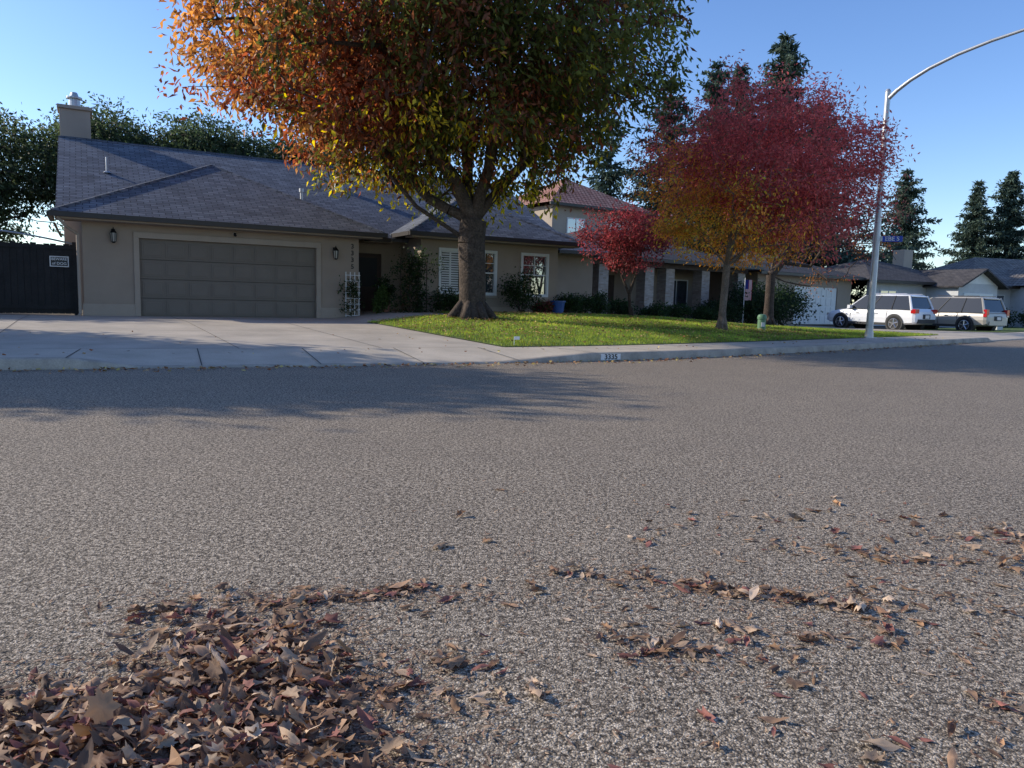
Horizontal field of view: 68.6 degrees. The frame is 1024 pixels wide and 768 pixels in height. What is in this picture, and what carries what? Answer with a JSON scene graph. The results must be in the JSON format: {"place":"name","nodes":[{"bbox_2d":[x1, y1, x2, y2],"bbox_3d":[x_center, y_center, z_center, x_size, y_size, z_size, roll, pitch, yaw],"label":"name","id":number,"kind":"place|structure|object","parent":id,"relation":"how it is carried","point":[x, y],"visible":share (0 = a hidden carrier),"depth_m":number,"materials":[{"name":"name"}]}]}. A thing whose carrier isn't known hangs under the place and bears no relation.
{"place":"outdoors","nodes":[
{"label":"outdoors","id":0,"kind":"place"},
{"bbox_2d":[0,314,499,348],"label":"driveway","id":1,"kind":"structure","parent":0,"point":[75,332],"depth_m":14.42,"materials":[{"name":"concrete"}]},
{"bbox_2d":[332,310,443,322],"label":"entry path","id":2,"kind":"structure","parent":0,"point":[366,316],"depth_m":22.81,"materials":[{"name":"concrete"}]},
{"bbox_2d":[371,274,398,311],"bbox_3d":[-4.100,-3.017,24.550,0.933,1.340,0.906,-2,7,-27],"label":"potted plant","id":3,"kind":"object","parent":2,"relation":"on","point":[391,288],"visible":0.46,"depth_m":24.48,"materials":[{"name":"green plant"}]},
{"bbox_2d":[0,309,1009,346],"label":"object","id":4,"kind":"structure","parent":0,"point":[825,325],"depth_m":21.13,"materials":[{"name":"soil"}]},
{"bbox_2d":[0,102,63,242],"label":"oak tree","id":5,"kind":"object","parent":4,"relation":"on","point":[9,189],"visible":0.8,"depth_m":37.44,"materials":[{"name":"green plant"}]},
{"bbox_2d":[0,230,78,314],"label":"wooden gate fence","id":6,"kind":"object","parent":4,"relation":"on","point":[37,278],"visible":1,"depth_m":19.91,"materials":[{"name":"black wood"}]},
{"bbox_2d":[57,92,91,308],"bbox_3d":[-15.763,-6.459,27.304,1.090,7.980,1.140,-2,7,-29],"label":"chimney","id":7,"kind":"object","parent":4,"relation":"on","point":[74,117],"visible":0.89,"depth_m":26.68,"materials":[{"name":"paint"}]},
{"bbox_2d":[9,91,175,208],"bbox_3d":[-22.325,-9.852,41.166,8.782,11.608,8.244,1,6,0],"label":"oak tree","id":8,"kind":"object","parent":4,"relation":"on","point":[101,128],"visible":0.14,"depth_m":38.88,"materials":[{"name":"green plant"}]},
{"bbox_2d":[133,100,283,158],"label":"oak tree","id":9,"kind":"object","parent":4,"relation":"on","point":[190,137],"visible":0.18,"depth_m":40.49,"materials":[{"name":"green plant"}]},
{"bbox_2d":[245,125,370,167],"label":"oak tree","id":10,"kind":"object","parent":4,"relation":"on","point":[287,147],"visible":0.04,"depth_m":41.52,"materials":[{"name":"green plant"}]},
{"bbox_2d":[81,221,592,317],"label":"walls","id":11,"kind":"structure","parent":4,"relation":"on","point":[108,271],"depth_m":23.48,"materials":[{"name":"paint"}]},
{"bbox_2d":[110,227,116,242],"bbox_3d":[-10.745,-4.017,20.242,0.189,0.430,0.258,-2,7,-29],"label":"wall lantern","id":12,"kind":"object","parent":11,"relation":"attached to","point":[113,236],"depth_m":20.18,"materials":[{"name":"black metal"}]},
{"bbox_2d":[139,238,314,317],"bbox_3d":[-8.220,-2.992,22.067,4.880,2.240,0.074,-2,7,-29],"label":"garage door","id":13,"kind":"structure","parent":11,"relation":"attached to","point":[192,279],"depth_m":21.94,"materials":[{"name":"paint"}]},
{"bbox_2d":[83,232,547,317],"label":"trim","id":14,"kind":"structure","parent":11,"relation":"attached to","point":[112,309],"depth_m":21.42,"materials":[{"name":"paint"}]},
{"bbox_2d":[54,216,578,248],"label":"soffit","id":15,"kind":"structure","parent":11,"relation":"attached to","point":[285,232],"depth_m":22.25,"materials":[{"name":"paint"}]},
{"bbox_2d":[55,137,608,256],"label":"roof","id":16,"kind":"structure","parent":11,"relation":"on","point":[81,168],"depth_m":26.99,"materials":[{"name":"grey tile"}]},
{"bbox_2d":[103,157,345,199],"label":"roof vents","id":17,"kind":"object","parent":16,"relation":"on","point":[301,190],"visible":0.42,"depth_m":25.97,"materials":[{"name":"metal"}]},
{"bbox_2d":[50,135,580,242],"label":"ridge caps","id":18,"kind":"object","parent":16,"relation":"attached to","point":[198,169],"visible":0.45,"depth_m":24.41,"materials":[{"name":"grey tile"}]},
{"bbox_2d":[57,167,577,242],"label":"hip roofs","id":19,"kind":"structure","parent":16,"relation":"on","point":[212,194],"depth_m":22.73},
{"bbox_2d":[46,210,615,315],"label":"gutters","id":20,"kind":"object","parent":19,"relation":"attached to","point":[51,214],"visible":0.83,"depth_m":21.45,"materials":[{"name":"paint"}]},
{"bbox_2d":[333,246,338,259],"bbox_3d":[-5.454,-4.060,23.221,0.189,0.430,0.258,-2,7,-29],"label":"wall lantern","id":21,"kind":"object","parent":11,"relation":"attached to","point":[335,252],"depth_m":23.15,"materials":[{"name":"black metal"}]},
{"bbox_2d":[359,253,380,310],"bbox_3d":[-5.092,-3.457,26.250,1.050,2.200,0.140,-2,7,-29],"label":"front door","id":22,"kind":"structure","parent":11,"relation":"attached to","point":[369,266],"depth_m":26.26,"materials":[{"name":"brown wood"}]},
{"bbox_2d":[438,247,548,296],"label":"windows","id":23,"kind":"structure","parent":11,"relation":"attached to","point":[538,264],"depth_m":26.42,"materials":[{"name":"white glass"}]},
{"bbox_2d":[337,272,369,316],"bbox_3d":[-4.970,-2.760,23.493,1.147,1.468,0.424,-2,7,-29],"label":"white trellis","id":24,"kind":"object","parent":4,"relation":"on","point":[352,291],"visible":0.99,"depth_m":23.45,"materials":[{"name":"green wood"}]},
{"bbox_2d":[371,281,392,313],"bbox_3d":[-4.196,-2.731,23.977,0.645,1.095,0.696,6,8,38],"label":"shrub","id":25,"kind":"object","parent":4,"relation":"on","point":[379,300],"visible":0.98,"depth_m":23.88,"materials":[{"name":"green plant"}]},
{"bbox_2d":[383,243,448,312],"bbox_3d":[-3.117,-3.171,24.317,2.334,2.696,0.795,-2,7,-29],"label":"shrub","id":26,"kind":"object","parent":4,"relation":"on","point":[415,274],"visible":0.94,"depth_m":24.24,"materials":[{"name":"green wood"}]},
{"bbox_2d":[497,266,544,312],"bbox_3d":[0.261,-3.250,26.091,1.796,1.889,1.840,1,6,0],"label":"shrub","id":27,"kind":"object","parent":4,"relation":"on","point":[525,291],"visible":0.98,"depth_m":25.91,"materials":[{"name":"green plant"}]},
{"bbox_2d":[553,292,585,312],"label":"shrub","id":28,"kind":"object","parent":4,"relation":"on","point":[573,301],"visible":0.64,"depth_m":27.71,"materials":[{"name":"green plant"}]},
{"bbox_2d":[561,293,582,313],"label":"shrub","id":29,"kind":"object","parent":4,"relation":"on","point":[579,308],"visible":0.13,"depth_m":28.81,"materials":[{"name":"green plant"}]},
{"bbox_2d":[529,204,641,233],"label":"walls","id":30,"kind":"structure","parent":4,"relation":"on","point":[559,224],"depth_m":43.55,"materials":[{"name":"paint"}]},
{"bbox_2d":[519,180,655,214],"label":"roof","id":31,"kind":"structure","parent":30,"relation":"on","point":[581,196],"depth_m":45.11,"materials":[{"name":"tile"}]},
{"bbox_2d":[566,217,622,232],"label":"windows","id":32,"kind":"structure","parent":30,"relation":"attached to","point":[571,222],"depth_m":43.75,"materials":[{"name":"white glass"}]},
{"bbox_2d":[574,293,599,313],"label":"shrub","id":33,"kind":"object","parent":4,"relation":"on","point":[586,306],"visible":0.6,"depth_m":29.29,"materials":[{"name":"green plant"}]},
{"bbox_2d":[586,289,611,313],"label":"shrub","id":34,"kind":"object","parent":4,"relation":"on","point":[603,304],"visible":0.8,"depth_m":29.81,"materials":[{"name":"green plant"}]},
{"bbox_2d":[582,114,657,216],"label":"pine tree","id":35,"kind":"object","parent":4,"relation":"on","point":[605,186],"visible":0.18,"depth_m":56.14,"materials":[{"name":"green plant"}]},
{"bbox_2d":[605,296,639,314],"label":"shrub","id":36,"kind":"object","parent":4,"relation":"on","point":[620,307],"visible":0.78,"depth_m":33.08,"materials":[{"name":"green plant"}]},
{"bbox_2d":[635,300,669,316],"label":"shrub","id":37,"kind":"object","parent":4,"relation":"on","point":[655,310],"visible":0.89,"depth_m":34.00,"materials":[{"name":"green plant"}]},
{"bbox_2d":[609,266,721,317],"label":"walls","id":38,"kind":"structure","parent":4,"relation":"on","point":[620,291],"depth_m":40.00,"materials":[{"name":"paint"}]},
{"bbox_2d":[607,275,687,313],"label":"windows and door","id":39,"kind":"structure","parent":38,"relation":"attached to","point":[680,291],"depth_m":40.95,"materials":[{"name":"black paint"}]},
{"bbox_2d":[565,229,763,269],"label":"roof","id":40,"kind":"structure","parent":38,"relation":"on","point":[668,258],"depth_m":38.00,"materials":[{"name":"grey tile"}]},
{"bbox_2d":[591,258,747,322],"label":"brick columns","id":41,"kind":"structure","parent":4,"relation":"on","point":[665,284],"depth_m":37.11,"materials":[{"name":"brown brick"}]},
{"bbox_2d":[598,75,749,254],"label":"pine tree","id":42,"kind":"object","parent":4,"relation":"on","point":[680,105],"visible":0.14,"depth_m":54.94,"materials":[{"name":"green plant"}]},
{"bbox_2d":[661,302,696,317],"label":"shrub","id":43,"kind":"object","parent":4,"relation":"on","point":[677,311],"visible":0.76,"depth_m":34.97,"materials":[{"name":"green plant"}]},
{"bbox_2d":[687,294,752,321],"bbox_3d":[10.245,-3.700,37.294,2.859,1.606,2.973,-4,8,-40],"label":"hedge","id":44,"kind":"object","parent":4,"relation":"on","point":[730,310],"visible":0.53,"depth_m":36.87,"materials":[{"name":"green plant"}]},
{"bbox_2d":[643,59,806,261],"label":"pine tree","id":45,"kind":"object","parent":4,"relation":"on","point":[714,78],"visible":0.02,"depth_m":57.29,"materials":[{"name":"green plant"}]},
{"bbox_2d":[671,61,789,253],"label":"pine tree","id":46,"kind":"object","parent":4,"relation":"on","point":[744,69],"visible":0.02,"depth_m":60.23,"materials":[{"name":"green plant"}]},
{"bbox_2d":[742,278,751,322],"bbox_3d":[11.577,-4.013,36.950,0.372,2.400,0.040,1,6,0],"label":"sign","id":47,"kind":"object","parent":4,"relation":"on","point":[748,287],"visible":0.97,"depth_m":36.87,"materials":[{"name":"white metal"}]},
{"bbox_2d":[712,276,806,325],"bbox_3d":[12.449,-3.919,38.380,4.827,3.358,4.801,1,6,0],"label":"hedge","id":48,"kind":"object","parent":4,"relation":"on","point":[757,300],"visible":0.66,"depth_m":37.58,"materials":[{"name":"green plant"}]},
{"bbox_2d":[754,279,823,325],"bbox_3d":[14.346,-4.149,39.423,3.748,2.809,4.020,1,6,0],"label":"hedge","id":49,"kind":"object","parent":4,"relation":"on","point":[801,303],"visible":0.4,"depth_m":39.16,"materials":[{"name":"green plant"}]},
{"bbox_2d":[743,272,851,324],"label":"walls","id":50,"kind":"structure","parent":4,"relation":"on","point":[843,294],"depth_m":44.41,"materials":[{"name":"paint"}]},
{"bbox_2d":[721,251,868,280],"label":"roof","id":51,"kind":"structure","parent":50,"relation":"on","point":[798,271],"depth_m":44.18,"materials":[{"name":"grey tile"}]},
{"bbox_2d":[793,286,836,323],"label":"garage door","id":52,"kind":"structure","parent":50,"relation":"attached to","point":[827,301],"depth_m":44.88,"materials":[{"name":"white paint"}]},
{"bbox_2d":[708,31,892,308],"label":"pine tree","id":53,"kind":"object","parent":4,"relation":"on","point":[785,50],"visible":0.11,"depth_m":56.89,"materials":[{"name":"green plant"}]},
{"bbox_2d":[803,103,928,304],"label":"pine tree","id":54,"kind":"object","parent":4,"relation":"on","point":[854,297],"visible":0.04,"depth_m":59.41,"materials":[{"name":"green plant"}]},
{"bbox_2d":[851,168,942,308],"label":"pine tree","id":55,"kind":"object","parent":4,"relation":"on","point":[909,232],"visible":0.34,"depth_m":81.53,"materials":[{"name":"green plant"}]},
{"bbox_2d":[866,274,997,327],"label":"walls","id":56,"kind":"structure","parent":4,"relation":"on","point":[982,284],"depth_m":47.65,"materials":[{"name":"paint"}]},
{"bbox_2d":[824,259,935,285],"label":"roof","id":57,"kind":"structure","parent":56,"relation":"on","point":[888,273],"depth_m":49.16,"materials":[{"name":"grey tile"}]},
{"bbox_2d":[892,250,912,267],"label":"chimney","id":58,"kind":"object","parent":57,"relation":"on","point":[903,258],"visible":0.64,"depth_m":53.52,"materials":[{"name":"paint"}]},
{"bbox_2d":[880,290,992,297],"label":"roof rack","id":59,"kind":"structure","parent":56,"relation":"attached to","point":[964,294],"depth_m":47.33,"materials":[{"name":"metal"}]},
{"bbox_2d":[893,269,1008,289],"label":"gable roof","id":60,"kind":"structure","parent":56,"relation":"on","point":[954,278],"depth_m":47.79,"materials":[{"name":"grey tile"}]},
{"bbox_2d":[933,179,1019,264],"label":"pine tree","id":61,"kind":"object","parent":4,"relation":"on","point":[973,225],"visible":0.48,"depth_m":87.90,"materials":[{"name":"green plant"}]},
{"bbox_2d":[961,170,1023,259],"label":"pine tree","id":62,"kind":"object","parent":4,"relation":"on","point":[1008,213],"visible":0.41,"depth_m":87.43,"materials":[{"name":"green plant"}]},
{"bbox_2d":[997,287,1023,326],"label":"walls","id":63,"kind":"structure","parent":4,"relation":"on","point":[1014,300],"depth_m":52.07,"materials":[{"name":"paint"}]},
{"bbox_2d":[864,257,1023,288],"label":"roof","id":64,"kind":"structure","parent":63,"relation":"on","point":[998,268],"depth_m":55.99,"materials":[{"name":"grey tile"}]},
{"bbox_2d":[1007,267,1023,286],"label":"wing roof","id":65,"kind":"structure","parent":64,"relation":"attached to","point":[1016,276],"depth_m":53.00,"materials":[{"name":"grey tile"}]},
{"bbox_2d":[997,295,1004,302],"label":"windows","id":66,"kind":"structure","parent":63,"relation":"attached to","point":[1001,296],"depth_m":52.16,"materials":[{"name":"white paint"}]},
{"bbox_2d":[0,339,1023,767],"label":"road","id":67,"kind":"structure","parent":0,"point":[130,485],"depth_m":3.27,"materials":[{"name":"grey asphalt"}]},
{"bbox_2d":[0,577,508,767],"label":"leaf pile","id":68,"kind":"object","parent":67,"relation":"on","point":[217,729],"visible":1,"depth_m":1.79,"materials":[{"name":"brown plant"}]},
{"bbox_2d":[0,337,1023,369],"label":"kerb","id":69,"kind":"structure","parent":67,"relation":"on","point":[41,363],"depth_m":12.76,"materials":[{"name":"concrete"}]},
{"bbox_2d":[601,354,620,359],"bbox_3d":[1.717,-0.470,13.047,0.440,0.107,0.020,-3,8,-33],"label":"house number","id":70,"kind":"object","parent":69,"relation":"on","point":[610,356],"visible":1,"depth_m":13.04,"materials":[{"name":"white paint"}]},
{"bbox_2d":[0,440,1023,767],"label":"leaf fragments","id":71,"kind":"object","parent":67,"relation":"on","point":[348,730],"visible":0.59,"depth_m":2.15,"materials":[{"name":"brown plant"}]},
{"bbox_2d":[228,460,1023,767],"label":"scattered leaves","id":72,"kind":"object","parent":67,"relation":"on","point":[886,745],"visible":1,"depth_m":2.49,"materials":[{"name":"brown plant"}]},
{"bbox_2d":[0,332,1023,364],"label":"sidewalk","id":73,"kind":"structure","parent":0,"point":[233,356],"depth_m":11.83,"materials":[{"name":"concrete"}]},
{"bbox_2d":[0,0,1023,308],"label":"sky","id":74,"kind":"structure","parent":0,"point":[964,116],"materials":[{"name":"blue"}]},
{"bbox_2d":[369,311,1023,346],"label":"lawn","id":75,"kind":"structure","parent":0,"point":[627,332],"depth_m":19.14,"materials":[{"name":"green plant"}]},
{"bbox_2d":[148,0,708,319],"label":"autumn ash tree","id":76,"kind":"object","parent":75,"relation":"on","point":[386,95],"visible":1,"depth_m":17.12,"materials":[{"name":"orange plant"}]},
{"bbox_2d":[426,284,458,312],"bbox_3d":[-2.202,-2.740,24.602,1.290,1.094,1.534,-1,7,-20],"label":"shrub","id":77,"kind":"object","parent":75,"relation":"on","point":[443,305],"visible":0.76,"depth_m":24.42,"materials":[{"name":"green plant"}]},
{"bbox_2d":[0,310,967,373],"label":"fallen leaves","id":78,"kind":"object","parent":75,"relation":"on","point":[505,314],"visible":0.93,"depth_m":18.34,"materials":[{"name":"brown plant"}]},
{"bbox_2d":[529,299,557,312],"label":"shrub","id":79,"kind":"object","parent":75,"relation":"on","point":[543,307],"visible":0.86,"depth_m":26.36,"materials":[{"name":"green plant"}]},
{"bbox_2d":[550,301,565,312],"bbox_3d":[1.613,-2.720,26.659,0.580,0.470,0.580,1,6,0],"label":"blue bin","id":80,"kind":"object","parent":75,"relation":"on","point":[559,306],"visible":0.81,"depth_m":26.45,"materials":[{"name":"plastic"}]},
{"bbox_2d":[569,198,685,315],"bbox_3d":[3.961,-4.165,25.655,4.160,4.210,3.492,1,6,0],"label":"japanese maple tree","id":81,"kind":"object","parent":75,"relation":"on","point":[620,242],"visible":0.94,"depth_m":25.12,"materials":[{"name":"red plant"}]},
{"bbox_2d":[685,304,718,320],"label":"shrub","id":82,"kind":"object","parent":75,"relation":"on","point":[702,312],"visible":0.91,"depth_m":36.09,"materials":[{"name":"green plant"}]},
{"bbox_2d":[757,314,766,329],"bbox_3d":[7.650,-1.840,23.016,0.300,0.600,0.295,1,6,0],"label":"utility pedestal","id":83,"kind":"object","parent":75,"relation":"on","point":[761,323],"visible":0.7,"depth_m":22.91,"materials":[{"name":"green plastic"}]},
{"bbox_2d":[619,49,919,329],"bbox_3d":[7.109,-5.206,21.521,8.043,7.607,7.550,1,6,0],"label":"red maple tree","id":84,"kind":"object","parent":75,"relation":"on","point":[719,183],"visible":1,"depth_m":20.36,"materials":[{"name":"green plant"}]},
{"bbox_2d":[749,135,917,324],"bbox_3d":[13.621,-6.785,32.711,7.988,8.800,5.952,1,6,0],"label":"red maple tree","id":85,"kind":"object","parent":75,"relation":"on","point":[768,312],"visible":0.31,"depth_m":32.98,"materials":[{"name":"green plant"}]},
{"bbox_2d":[1005,308,1023,327],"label":"shrub","id":86,"kind":"object","parent":75,"relation":"on","point":[1009,319],"visible":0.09,"depth_m":49.44,"materials":[{"name":"green plant"}]},
{"bbox_2d":[1014,311,1023,326],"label":"shrub","id":87,"kind":"object","parent":75,"relation":"on","point":[1021,317],"visible":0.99,"depth_m":49.04,"materials":[{"name":"green plant"}]},
{"bbox_2d":[777,324,993,334],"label":"neighbour driveway","id":88,"kind":"structure","parent":0,"point":[939,332],"depth_m":33.24,"materials":[{"name":"concrete"}]},
{"bbox_2d":[827,293,937,329],"bbox_3d":[18.563,-3.632,37.959,2.320,1.871,4.955,-2,7,-32],"label":"white suv","id":89,"kind":"object","parent":88,"relation":"on","point":[897,311],"visible":0.88,"depth_m":36.56,"materials":[{"name":"paint"}]},
{"bbox_2d":[904,295,1009,330],"bbox_3d":[22.210,-3.550,38.158,2.310,1.851,4.955,-2,7,-28],"label":"silver minivan","id":90,"kind":"object","parent":88,"relation":"on","point":[973,313],"visible":0.64,"depth_m":36.52,"materials":[{"name":"paint"}]},
{"bbox_2d":[864,28,1023,337],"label":"street lamp","id":91,"kind":"object","parent":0,"point":[869,331],"visible":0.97,"depth_m":22.23,"materials":[{"name":"grey metal"}]},
{"bbox_2d":[873,227,902,241],"bbox_3d":[11.072,-4.456,22.499,0.998,0.450,0.596,15,15,64],"label":"street name sign","id":92,"kind":"object","parent":91,"relation":"attached to","point":[877,238],"visible":1,"depth_m":22.32,"materials":[{"name":"blue metal"}]}
]}

